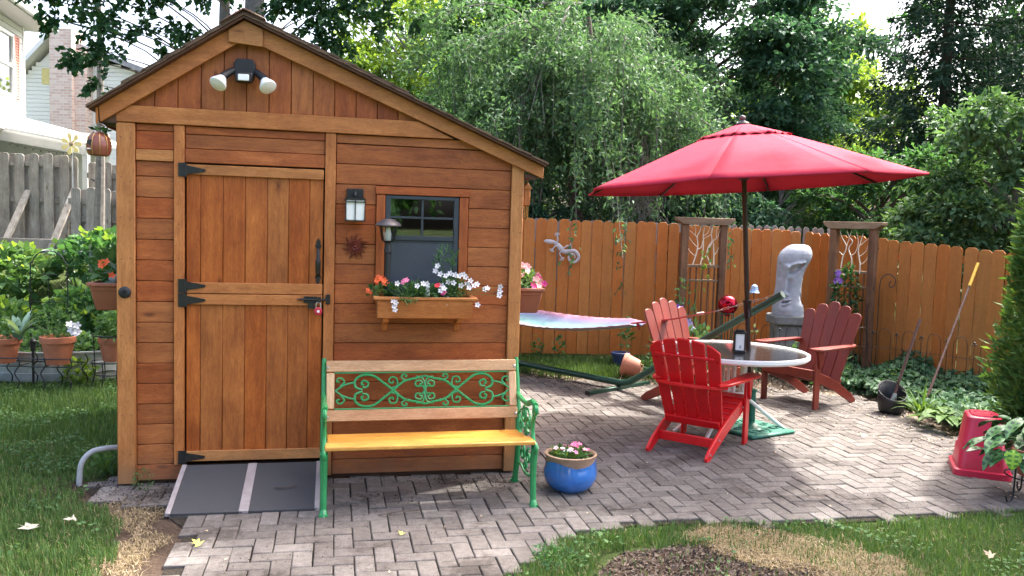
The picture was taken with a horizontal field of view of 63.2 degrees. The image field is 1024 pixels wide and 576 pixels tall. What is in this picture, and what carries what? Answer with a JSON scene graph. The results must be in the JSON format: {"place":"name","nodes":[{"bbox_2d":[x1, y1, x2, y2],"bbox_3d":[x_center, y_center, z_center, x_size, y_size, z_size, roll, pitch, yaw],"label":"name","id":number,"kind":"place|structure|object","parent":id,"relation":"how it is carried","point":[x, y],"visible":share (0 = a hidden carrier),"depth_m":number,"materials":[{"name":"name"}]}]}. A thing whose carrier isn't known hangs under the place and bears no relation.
{"place":"outdoors","nodes":[
{"label":"outdoors","id":0,"kind":"place"},
{"bbox_2d":[13,476,182,575],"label":"bare soil","id":1,"kind":"structure","parent":0,"point":[161,554],"depth_m":4.39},
{"bbox_2d":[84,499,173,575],"bbox_3d":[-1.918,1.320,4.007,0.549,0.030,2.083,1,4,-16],"label":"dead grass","id":2,"kind":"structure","parent":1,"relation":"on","point":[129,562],"depth_m":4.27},
{"bbox_2d":[0,248,1023,575],"bbox_3d":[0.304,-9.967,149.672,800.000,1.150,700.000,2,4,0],"label":"ground","id":3,"kind":"structure","parent":0,"point":[64,282],"depth_m":4.68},
{"bbox_2d":[0,294,47,343],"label":"vegetable vine","id":4,"kind":"object","parent":3,"relation":"on","point":[14,306],"visible":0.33,"depth_m":8.95,"materials":[{"name":"green plant"}]},
{"bbox_2d":[0,0,53,129],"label":"white house","id":5,"kind":"structure","parent":3,"relation":"on","point":[16,21],"depth_m":15.04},
{"bbox_2d":[0,26,14,98],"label":"window","id":6,"kind":"structure","parent":5,"relation":"in","point":[7,48],"depth_m":14.86,"materials":[{"name":"white paint"}]},
{"bbox_2d":[0,240,62,300],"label":"vegetable vine","id":7,"kind":"object","parent":3,"relation":"on","point":[16,282],"visible":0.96,"depth_m":10.21,"materials":[{"name":"green plant"}]},
{"bbox_2d":[0,152,77,239],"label":"grey fence","id":8,"kind":"object","parent":3,"relation":"on","point":[35,174],"visible":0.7,"depth_m":12.88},
{"bbox_2d":[1,190,30,246],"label":"fence brace","id":9,"kind":"object","parent":8,"relation":"attached to","point":[14,221],"visible":0.75,"depth_m":12.66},
{"bbox_2d":[0,352,87,390],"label":"long plant stand","id":10,"kind":"object","parent":3,"relation":"on","point":[30,361],"visible":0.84,"depth_m":7.80,"materials":[{"name":"black metal"}]},
{"bbox_2d":[0,335,22,363],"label":"terracotta pot","id":11,"kind":"object","parent":10,"relation":"on","point":[9,348],"visible":0.84,"depth_m":7.86,"materials":[{"name":"ceramic"}]},
{"bbox_2d":[0,310,40,340],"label":"potted agave","id":12,"kind":"object","parent":11,"relation":"in","point":[18,327],"visible":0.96,"depth_m":7.91,"materials":[{"name":"green plant"}]},
{"bbox_2d":[39,334,76,365],"bbox_3d":[-4.330,0.590,7.935,0.319,0.270,0.319,2,4,0],"label":"terracotta pot","id":13,"kind":"object","parent":10,"relation":"on","point":[53,347],"visible":0.93,"depth_m":7.84,"materials":[{"name":"ceramic"}]},
{"bbox_2d":[34,304,82,337],"bbox_3d":[-4.293,0.331,7.918,0.500,0.378,0.312,2,4,0],"label":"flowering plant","id":14,"kind":"object","parent":13,"relation":"on","point":[70,325],"visible":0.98,"depth_m":7.86,"materials":[{"name":"green plant"}]},
{"bbox_2d":[0,118,115,189],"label":"lean to porch","id":15,"kind":"object","parent":3,"relation":"on","point":[28,136],"visible":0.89,"depth_m":15.22,"materials":[{"name":"white"}]},
{"bbox_2d":[0,342,116,381],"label":"galvanised tub","id":16,"kind":"object","parent":3,"relation":"on","point":[49,374],"visible":0.22,"depth_m":8.19,"materials":[{"name":"metal"}]},
{"bbox_2d":[0,328,106,351],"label":"tub greens","id":17,"kind":"object","parent":16,"relation":"in","point":[85,341],"visible":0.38,"depth_m":8.49,"materials":[{"name":"green plant"}]},
{"bbox_2d":[0,377,116,557],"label":"clover","id":18,"kind":"object","parent":3,"relation":"on","point":[48,470],"visible":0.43,"depth_m":5.98,"materials":[{"name":"green plant"}]},
{"bbox_2d":[0,289,125,575],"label":"lawn grass","id":19,"kind":"structure","parent":3,"relation":"on","point":[58,402],"depth_m":5.25,"materials":[{"name":"plant"}]},
{"bbox_2d":[34,276,108,339],"bbox_3d":[-4.761,0.327,9.351,1.103,0.902,0.949,1,4,-13],"label":"potted plant","id":20,"kind":"object","parent":3,"relation":"on","point":[84,306],"visible":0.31,"depth_m":9.11,"materials":[{"name":"green plant"}]},
{"bbox_2d":[57,356,100,385],"bbox_3d":[-4.282,0.818,8.199,0.390,0.341,0.320,2,4,0],"label":"basil plant","id":21,"kind":"object","parent":3,"relation":"on","point":[77,371],"visible":0.67,"depth_m":8.18,"materials":[{"name":"green plant"}]},
{"bbox_2d":[47,225,116,283],"bbox_3d":[-5.181,-0.390,10.720,1.508,0.857,1.141,2,4,0],"label":"vegetable vine","id":22,"kind":"object","parent":3,"relation":"on","point":[72,245],"visible":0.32,"depth_m":10.43,"materials":[{"name":"green plant"}]},
{"bbox_2d":[25,28,142,164],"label":"cream house","id":23,"kind":"structure","parent":3,"relation":"on","point":[52,93],"depth_m":23.34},
{"bbox_2d":[68,188,115,236],"bbox_3d":[-5.539,-1.022,12.624,2.275,0.941,0.088,1,4,-5],"label":"grey fence","id":24,"kind":"object","parent":3,"relation":"on","point":[81,201],"visible":0.17,"depth_m":12.51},
{"bbox_2d":[79,435,117,476],"bbox_3d":[-2.630,1.071,5.393,0.380,0.298,0.314,5,5,37],"label":"weed tuft","id":25,"kind":"object","parent":3,"relation":"on","point":[103,460],"visible":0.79,"depth_m":5.36,"materials":[{"name":"green plant"}]},
{"bbox_2d":[93,2,104,236],"bbox_3d":[-5.714,-3.104,12.000,1.651,5.419,1.437,2,4,0],"label":"young tree","id":26,"kind":"object","parent":3,"relation":"on","point":[99,208],"visible":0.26,"depth_m":12.11,"materials":[{"name":"grey plant"}]},
{"bbox_2d":[87,162,115,191],"bbox_3d":[-5.504,-1.263,13.663,2.827,1.511,0.102,1,4,-4],"label":"grey fence","id":27,"kind":"object","parent":3,"relation":"on","point":[110,176],"visible":0.07,"depth_m":13.50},
{"bbox_2d":[91,332,116,387],"bbox_3d":[-3.923,0.703,8.133,0.349,0.506,0.349,0,5,-22],"label":"round plant stand","id":28,"kind":"object","parent":3,"relation":"on","point":[103,375],"visible":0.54,"depth_m":8.02,"materials":[{"name":"black metal"}]},
{"bbox_2d":[97,337,116,361],"bbox_3d":[-3.900,0.596,8.125,0.268,0.230,0.268,2,4,0],"label":"terracotta pot","id":29,"kind":"object","parent":28,"relation":"on","point":[109,352],"visible":0.64,"depth_m":8.03,"materials":[{"name":"ceramic"}]},
{"bbox_2d":[93,310,116,344],"bbox_3d":[-3.871,0.386,8.109,0.421,0.410,0.366,2,4,0],"label":"potted basil","id":30,"kind":"object","parent":29,"relation":"in","point":[101,324],"visible":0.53,"depth_m":8.03,"materials":[{"name":"green plant"}]},
{"bbox_2d":[14,0,426,98],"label":"maple tree","id":31,"kind":"object","parent":3,"relation":"on","point":[321,37],"visible":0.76,"depth_m":9.20,"materials":[{"name":"green plant"}]},
{"bbox_2d":[85,8,548,484],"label":"garden shed","id":32,"kind":"structure","parent":3,"relation":"on","point":[234,230],"depth_m":5.23,"materials":[{"name":"brown wood"}]},
{"bbox_2d":[85,117,111,156],"bbox_3d":[-2.440,-0.902,4.909,0.148,0.241,0.166,1,4,-12],"label":"birdhouse","id":33,"kind":"object","parent":32,"relation":"hanging from","point":[98,143],"visible":1,"depth_m":4.88,"materials":[{"name":"orange ceramic"}]},
{"bbox_2d":[86,279,116,309],"bbox_3d":[-2.582,0.034,5.440,0.204,0.177,0.624,1,4,-12],"label":"side planter","id":34,"kind":"object","parent":32,"relation":"attached to","point":[104,297],"visible":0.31,"depth_m":5.17,"materials":[{"name":"ceramic"}]},
{"bbox_2d":[88,243,116,289],"bbox_3d":[-2.573,-0.142,5.411,0.358,0.346,0.652,1,4,-12],"label":"nasturtium","id":35,"kind":"object","parent":34,"relation":"in","point":[99,259],"visible":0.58,"depth_m":5.24,"materials":[{"name":"green plant"}]},
{"bbox_2d":[210,58,275,93],"bbox_3d":[-1.618,-1.284,5.020,0.382,0.210,0.170,1,4,-12],"label":"security floodlight","id":36,"kind":"object","parent":32,"relation":"attached to","point":[244,70],"visible":1,"depth_m":5.01,"materials":[{"name":"black plastic"}]},
{"bbox_2d":[178,162,323,294],"bbox_3d":[-1.613,-0.358,5.155,0.861,0.795,0.089,1,4,-12],"label":"upper door","id":37,"kind":"structure","parent":32,"relation":"in","point":[221,259],"depth_m":5.18,"materials":[{"name":"brown wood"}]},
{"bbox_2d":[178,293,329,463],"bbox_3d":[-1.619,0.568,5.242,0.910,1.071,0.062,1,4,-12],"label":"lower door","id":38,"kind":"structure","parent":32,"relation":"in","point":[226,333],"depth_m":5.25,"materials":[{"name":"brown wood"}]},
{"bbox_2d":[344,188,365,221],"bbox_3d":[-0.988,-0.523,5.244,0.129,0.206,0.117,1,4,-12],"label":"wall lantern","id":39,"kind":"object","parent":32,"relation":"attached to","point":[355,200],"depth_m":5.20,"materials":[{"name":"black metal"}]},
{"bbox_2d":[384,195,458,290],"bbox_3d":[-0.590,-0.248,5.422,0.473,0.693,0.042,1,4,-12],"label":"window","id":40,"kind":"structure","parent":32,"relation":"in","point":[398,238],"depth_m":5.40,"materials":[{"name":"black glass"}]},
{"bbox_2d":[372,294,477,331],"bbox_3d":[-0.559,0.172,5.304,0.650,0.243,0.232,1,4,-12],"label":"window box","id":41,"kind":"object","parent":32,"relation":"attached to","point":[457,310],"visible":0.97,"depth_m":5.21,"materials":[{"name":"brown wood"}]},
{"bbox_2d":[375,219,400,296],"bbox_3d":[-0.783,-0.147,5.236,0.164,0.578,0.164,1,4,-12],"label":"solar lamp","id":42,"kind":"object","parent":41,"relation":"in","point":[387,223],"visible":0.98,"depth_m":5.21,"materials":[{"name":"black plastic"}]},
{"bbox_2d":[386,277,446,305],"bbox_3d":[-0.612,0.024,5.257,0.397,0.193,0.271,-1,5,-33],"label":"trailing plant","id":43,"kind":"object","parent":41,"relation":"in","point":[411,291],"visible":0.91,"depth_m":5.21,"materials":[{"name":"green plant"}]},
{"bbox_2d":[430,242,502,307],"bbox_3d":[-0.296,-0.086,5.330,0.458,0.414,0.222,1,4,-12],"label":"white pelargonium","id":44,"kind":"object","parent":41,"relation":"in","point":[450,282],"visible":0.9,"depth_m":5.28,"materials":[{"name":"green plant"}]},
{"bbox_2d":[520,287,544,312],"bbox_3d":[0.061,0.067,6.008,0.204,0.177,0.624,1,4,-12],"label":"side planter","id":45,"kind":"object","parent":32,"relation":"attached to","point":[530,298],"visible":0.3,"depth_m":5.74,"materials":[{"name":"ceramic"}]},
{"bbox_2d":[521,262,547,287],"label":"pink impatiens","id":46,"kind":"object","parent":45,"relation":"in","point":[530,278],"visible":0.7,"depth_m":5.79,"materials":[{"name":"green plant"}]},
{"bbox_2d":[326,0,481,108],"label":"broadleaf tree","id":47,"kind":"object","parent":3,"relation":"on","point":[373,61],"visible":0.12,"depth_m":18.97,"materials":[{"name":"green plant"}]},
{"bbox_2d":[406,0,564,200],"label":"broadleaf tree","id":48,"kind":"object","parent":3,"relation":"on","point":[458,26],"visible":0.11,"depth_m":13.62,"materials":[{"name":"green plant"}]},
{"bbox_2d":[0,440,1023,575],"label":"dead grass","id":49,"kind":"structure","parent":3,"relation":"on","point":[1002,524],"depth_m":4.52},
{"bbox_2d":[523,181,579,221],"bbox_3d":[0.295,-0.394,12.322,1.307,2.430,1.226,0,5,-23],"label":"broadleaf tree","id":50,"kind":"object","parent":3,"relation":"on","point":[562,211],"visible":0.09,"depth_m":12.24,"materials":[{"name":"green plant"}]},
{"bbox_2d":[531,539,581,571],"bbox_3d":[0.221,1.350,4.189,0.266,0.125,0.352,2,4,0],"label":"weed tuft","id":51,"kind":"object","parent":3,"relation":"on","point":[553,548],"visible":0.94,"depth_m":4.17,"materials":[{"name":"green plant"}]},
{"bbox_2d":[379,0,769,336],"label":"weeping tree","id":52,"kind":"object","parent":3,"relation":"on","point":[589,100],"visible":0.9,"depth_m":11.51,"materials":[{"name":"green plant"}]},
{"bbox_2d":[519,218,678,354],"bbox_3d":[0.420,0.047,10.737,3.465,1.891,0.162,1,4,-5],"label":"orange fence","id":53,"kind":"object","parent":3,"relation":"on","point":[640,283],"visible":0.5,"depth_m":10.74,"materials":[{"name":"wood"}]},
{"bbox_2d":[510,0,731,127],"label":"leaning tree","id":54,"kind":"object","parent":3,"relation":"on","point":[611,5],"visible":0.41,"depth_m":14.12,"materials":[{"name":"green plant"}]},
{"bbox_2d":[534,218,830,342],"bbox_3d":[1.202,-0.074,11.561,6.815,1.758,0.070,1,4,-4],"label":"fence","id":55,"kind":"object","parent":3,"relation":"on","point":[820,231],"visible":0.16,"depth_m":11.58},
{"bbox_2d":[600,546,834,575],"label":"mulch patch","id":56,"kind":"object","parent":3,"relation":"on","point":[695,573],"visible":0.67,"depth_m":4.22,"materials":[{"name":"wood"}]},
{"bbox_2d":[596,544,828,575],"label":"soil crumbs","id":57,"kind":"object","parent":56,"relation":"on","point":[667,562],"visible":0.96,"depth_m":4.21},
{"bbox_2d":[593,543,838,575],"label":"mulch chips","id":58,"kind":"object","parent":56,"relation":"on","point":[690,565],"visible":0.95,"depth_m":4.22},
{"bbox_2d":[634,193,803,278],"bbox_3d":[3.049,-0.479,12.966,2.822,2.674,1.888,2,4,0],"label":"broadleaf tree","id":59,"kind":"object","parent":3,"relation":"on","point":[755,213],"visible":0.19,"depth_m":12.59,"materials":[{"name":"green plant"}]},
{"bbox_2d":[550,0,904,228],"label":"broadleaf tree","id":60,"kind":"object","parent":3,"relation":"on","point":[786,46],"visible":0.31,"depth_m":13.91,"materials":[{"name":"green plant"}]},
{"bbox_2d":[676,225,800,342],"bbox_3d":[2.994,0.116,11.071,1.701,1.859,0.163,1,4,-10],"label":"orange fence","id":61,"kind":"object","parent":3,"relation":"on","point":[762,251],"visible":0.52,"depth_m":10.99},
{"bbox_2d":[505,505,1023,575],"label":"lawn grass","id":62,"kind":"structure","parent":3,"relation":"on","point":[989,524],"depth_m":4.53,"materials":[{"name":"plant"}]},
{"bbox_2d":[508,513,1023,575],"bbox_3d":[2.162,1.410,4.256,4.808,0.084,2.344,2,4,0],"label":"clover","id":63,"kind":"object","parent":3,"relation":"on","point":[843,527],"visible":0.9,"depth_m":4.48,"materials":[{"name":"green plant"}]},
{"bbox_2d":[723,186,861,243],"bbox_3d":[4.500,-0.655,13.637,2.528,3.013,1.752,2,4,0],"label":"broadleaf tree","id":64,"kind":"object","parent":3,"relation":"on","point":[779,197],"visible":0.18,"depth_m":13.47,"materials":[{"name":"green plant"}]},
{"bbox_2d":[718,0,871,227],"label":"broadleaf tree","id":65,"kind":"object","parent":3,"relation":"on","point":[747,90],"visible":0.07,"depth_m":16.02,"materials":[{"name":"green plant"}]},
{"bbox_2d":[675,521,928,575],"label":"dead grass","id":66,"kind":"structure","parent":3,"relation":"on","point":[771,537],"depth_m":4.38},
{"bbox_2d":[724,8,897,238],"bbox_3d":[7.057,-3.314,20.904,4.474,7.400,4.016,5,6,40],"label":"broadleaf tree","id":67,"kind":"object","parent":3,"relation":"on","point":[863,84],"visible":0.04,"depth_m":19.81,"materials":[{"name":"green plant"}]},
{"bbox_2d":[719,10,937,228],"bbox_3d":[10.097,-4.425,27.460,7.786,8.841,5.404,3,4,18],"label":"broadleaf tree","id":68,"kind":"object","parent":3,"relation":"on","point":[861,16],"visible":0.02,"depth_m":26.20,"materials":[{"name":"green plant"}]},
{"bbox_2d":[784,141,959,312],"bbox_3d":[5.389,-0.629,12.606,2.630,3.169,1.941,2,4,0],"label":"broadleaf tree","id":69,"kind":"object","parent":3,"relation":"on","point":[834,204],"visible":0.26,"depth_m":12.37,"materials":[{"name":"green plant"}]},
{"bbox_2d":[801,232,1018,375],"bbox_3d":[5.661,0.394,8.698,0.361,1.820,6.098,-1,5,-37],"label":"orange fence","id":70,"kind":"object","parent":3,"relation":"on","point":[940,305],"visible":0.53,"depth_m":9.63,"materials":[{"name":"wood"}]},
{"bbox_2d":[832,0,1023,319],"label":"spruce tree","id":71,"kind":"object","parent":3,"relation":"on","point":[939,78],"visible":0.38,"depth_m":15.94,"materials":[{"name":"green plant"}]},
{"bbox_2d":[863,0,1023,220],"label":"broadleaf tree","id":72,"kind":"object","parent":3,"relation":"on","point":[991,39],"visible":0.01,"depth_m":26.23,"materials":[{"name":"green plant"}]},
{"bbox_2d":[879,85,1023,328],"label":"broadleaf tree","id":73,"kind":"object","parent":3,"relation":"on","point":[952,197],"visible":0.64,"depth_m":10.29,"materials":[{"name":"green plant"}]},
{"bbox_2d":[946,0,1023,266],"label":"spruce tree","id":74,"kind":"object","parent":3,"relation":"on","point":[1015,20],"visible":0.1,"depth_m":17.44,"materials":[{"name":"green plant"}]},
{"bbox_2d":[25,0,1023,219],"label":"sky","id":75,"kind":"structure","parent":0,"point":[877,11],"materials":[{"name":"white"}]},
{"bbox_2d":[84,377,1023,575],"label":"patio","id":76,"kind":"structure","parent":0,"point":[509,529],"depth_m":5.25,"materials":[{"name":"brick"}]},
{"bbox_2d":[165,461,319,516],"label":"threshold ramp","id":77,"kind":"structure","parent":76,"relation":"on","point":[223,489],"depth_m":4.95,"materials":[{"name":"metal"}]},
{"bbox_2d":[40,471,543,506],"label":"soil crumbs","id":78,"kind":"object","parent":76,"relation":"on","point":[99,486],"visible":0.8,"depth_m":5.09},
{"bbox_2d":[318,357,538,517],"bbox_3d":[-0.520,0.882,5.088,1.292,0.833,0.596,1,4,-13],"label":"garden bench","id":79,"kind":"object","parent":76,"relation":"on","point":[517,438],"visible":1,"depth_m":5.18,"materials":[{"name":"green metal"}]},
{"bbox_2d":[89,492,929,575],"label":"straw litter","id":80,"kind":"object","parent":76,"relation":"on","point":[686,537],"visible":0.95,"depth_m":4.37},
{"bbox_2d":[543,448,596,493],"bbox_3d":[0.372,1.173,5.330,0.348,0.243,0.348,2,4,0],"label":"blue glazed pot","id":81,"kind":"object","parent":76,"relation":"on","point":[569,476],"visible":0.88,"depth_m":5.19,"materials":[{"name":"ceramic"}]},
{"bbox_2d":[548,441,591,458],"bbox_3d":[0.379,1.053,5.315,0.273,0.144,0.284,-1,5,-31],"label":"potted begonia","id":82,"kind":"object","parent":81,"relation":"in","point":[575,450],"visible":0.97,"depth_m":5.29,"materials":[{"name":"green plant"}]},
{"bbox_2d":[186,380,1015,575],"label":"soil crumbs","id":83,"kind":"object","parent":76,"relation":"on","point":[618,474],"visible":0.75,"depth_m":5.55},
{"bbox_2d":[518,291,784,394],"bbox_3d":[0.710,0.435,9.117,1.006,1.171,4.827,-2,6,-44],"label":"hammock stand","id":84,"kind":"object","parent":76,"relation":"on","point":[631,382],"visible":0.55,"depth_m":8.54,"materials":[{"name":"green metal"}]},
{"bbox_2d":[520,295,771,330],"bbox_3d":[0.723,0.170,9.102,0.866,0.606,4.778,-2,6,-43],"label":"rope hammock","id":85,"kind":"object","parent":84,"relation":"hanging from","point":[541,319],"visible":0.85,"depth_m":9.32,"materials":[{"name":"fabric"}]},
{"bbox_2d":[641,298,740,399],"bbox_3d":[1.768,0.629,8.100,0.760,1.002,0.832,-2,6,-42],"label":"adirondack chair","id":86,"kind":"object","parent":76,"relation":"on","point":[658,327],"visible":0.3,"depth_m":8.27,"materials":[{"name":"red paint"}]},
{"bbox_2d":[645,338,760,462],"bbox_3d":[1.473,0.797,6.491,0.700,0.887,0.870,5,5,35],"label":"adirondack chair","id":87,"kind":"object","parent":76,"relation":"on","point":[702,403],"visible":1,"depth_m":6.30,"materials":[{"name":"red paint"}]},
{"bbox_2d":[662,340,810,437],"bbox_3d":[1.854,0.867,6.999,1.212,0.705,1.212,2,4,0],"label":"patio table","id":88,"kind":"object","parent":76,"relation":"on","point":[763,355],"visible":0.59,"depth_m":6.89,"materials":[{"name":"grey glass"}]},
{"bbox_2d":[728,388,794,439],"bbox_3d":[2.037,1.032,7.076,0.520,0.358,0.520,-1,5,-32],"label":"umbrella base","id":89,"kind":"object","parent":76,"relation":"on","point":[757,429],"visible":0.78,"depth_m":7.00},
{"bbox_2d":[588,115,928,372],"bbox_3d":[1.973,-0.132,7.003,2.638,2.622,2.638,-2,4,8],"label":"patio umbrella","id":90,"kind":"object","parent":89,"relation":"on","point":[743,156],"visible":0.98,"depth_m":6.40,"materials":[{"name":"fabric"}]},
{"bbox_2d":[755,301,861,409],"bbox_3d":[2.995,0.646,8.381,0.832,1.002,0.780,-1,5,-36],"label":"adirondack chair","id":91,"kind":"object","parent":76,"relation":"on","point":[825,339],"visible":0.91,"depth_m":8.44,"materials":[{"name":"red paint"}]},
{"bbox_2d":[877,379,906,414],"bbox_3d":[3.630,1.032,7.950,0.258,0.333,0.258,4,5,25],"label":"plant pot","id":92,"kind":"object","parent":76,"relation":"on","point":[886,403],"visible":0.99,"depth_m":7.93,"materials":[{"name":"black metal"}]},
{"bbox_2d":[948,409,1011,481],"bbox_3d":[3.405,1.119,6.040,0.372,0.430,0.446,4,5,22],"label":"red storage tote","id":93,"kind":"object","parent":76,"relation":"on","point":[962,461],"visible":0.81,"depth_m":5.91,"materials":[{"name":"plastic"}]},
{"bbox_2d":[1003,449,1023,502],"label":"wire plant stand","id":94,"kind":"object","parent":76,"relation":"on","point":[1014,482],"visible":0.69,"depth_m":5.34,"materials":[{"name":"black metal"}]},
{"bbox_2d":[1011,445,1023,475],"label":"clay pot","id":95,"kind":"object","parent":94,"relation":"on","point":[1019,471],"visible":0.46,"depth_m":5.39,"materials":[{"name":"ceramic"}]},
{"bbox_2d":[963,415,1023,473],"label":"prayer plant","id":96,"kind":"object","parent":95,"relation":"in","point":[996,435],"visible":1,"depth_m":5.29,"materials":[{"name":"green plant"}]},
{"bbox_2d":[533,0,639,257],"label":"spruce tree","id":97,"kind":"object","parent":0,"point":[590,216],"visible":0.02,"depth_m":18.02,"materials":[{"name":"green plant"}]},
{"bbox_2d":[566,0,738,298],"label":"spruce tree","id":98,"kind":"object","parent":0,"point":[729,68],"visible":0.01,"depth_m":16.72,"materials":[{"name":"green plant"}]},
{"bbox_2d":[519,356,1010,449],"bbox_3d":[2.866,1.156,8.427,7.000,0.001,5.950,2,4,0],"label":"garden bed","id":99,"kind":"object","parent":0,"point":[869,398],"visible":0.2,"depth_m":9.17,"materials":[{"name":"brown soil"}]},
{"bbox_2d":[518,352,654,380],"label":"lawn grass","id":100,"kind":"structure","parent":99,"relation":"on","point":[598,365],"depth_m":10.03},
{"bbox_2d":[674,217,734,339],"bbox_3d":[2.365,0.052,10.387,0.730,1.850,0.150,1,4,-6],"label":"branch trellis","id":101,"kind":"object","parent":99,"relation":"on","point":[686,222],"visible":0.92,"depth_m":10.34,"materials":[{"name":"brown wood"}]},
{"bbox_2d":[766,312,803,376],"bbox_3d":[3.261,0.678,9.870,0.430,0.733,0.380,2,4,0],"label":"statue pedestal","id":102,"kind":"object","parent":99,"relation":"on","point":[782,322],"visible":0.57,"depth_m":9.71,"materials":[{"name":"stone"}]},
{"bbox_2d":[772,244,811,315],"bbox_3d":[3.302,-0.101,9.798,0.412,0.829,0.394,2,4,0],"label":"head statue","id":103,"kind":"object","parent":102,"relation":"on","point":[793,261],"visible":0.95,"depth_m":9.68,"materials":[{"name":"stone"}]},
{"bbox_2d":[823,221,887,366],"bbox_3d":[4.068,0.132,10.008,0.150,1.850,0.730,-2,6,-40],"label":"branch trellis","id":104,"kind":"object","parent":99,"relation":"on","point":[874,228],"visible":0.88,"depth_m":9.85,"materials":[{"name":"brown wood"}]},
{"bbox_2d":[827,261,864,313],"bbox_3d":[3.961,0.366,9.954,0.401,1.386,0.343,2,4,0],"label":"dark clematis","id":105,"kind":"object","parent":104,"relation":"attached to","point":[840,281],"visible":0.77,"depth_m":9.88,"materials":[{"name":"green plant"}]},
{"bbox_2d":[737,323,1002,384],"bbox_3d":[4.246,0.814,8.912,3.601,0.664,0.789,4,5,28],"label":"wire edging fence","id":106,"kind":"object","parent":99,"relation":"on","point":[920,352],"visible":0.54,"depth_m":9.20,"materials":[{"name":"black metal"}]},
{"bbox_2d":[798,349,1010,446],"bbox_3d":[4.978,1.037,8.209,2.846,0.514,6.348,1,4,-13],"label":"ivy ground cover","id":107,"kind":"object","parent":99,"relation":"on","point":[953,392],"visible":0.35,"depth_m":8.83,"materials":[{"name":"green plant"}]},
{"bbox_2d":[906,405,962,426],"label":"hosta","id":108,"kind":"object","parent":107,"relation":"on","point":[926,413],"visible":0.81,"depth_m":7.29,"materials":[{"name":"green plant"}]},
{"bbox_2d":[926,262,979,398],"bbox_3d":[4.613,0.432,8.703,1.156,1.395,0.032,-2,6,-42],"label":"leaning pole","id":109,"kind":"object","parent":107,"relation":"on","point":[955,323],"visible":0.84,"depth_m":8.70,"materials":[{"name":"yellow wood"}]},
{"bbox_2d":[975,169,1023,448],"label":"arborvitae","id":110,"kind":"object","parent":99,"relation":"on","point":[1005,380],"visible":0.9,"depth_m":6.50,"materials":[{"name":"green plant"}]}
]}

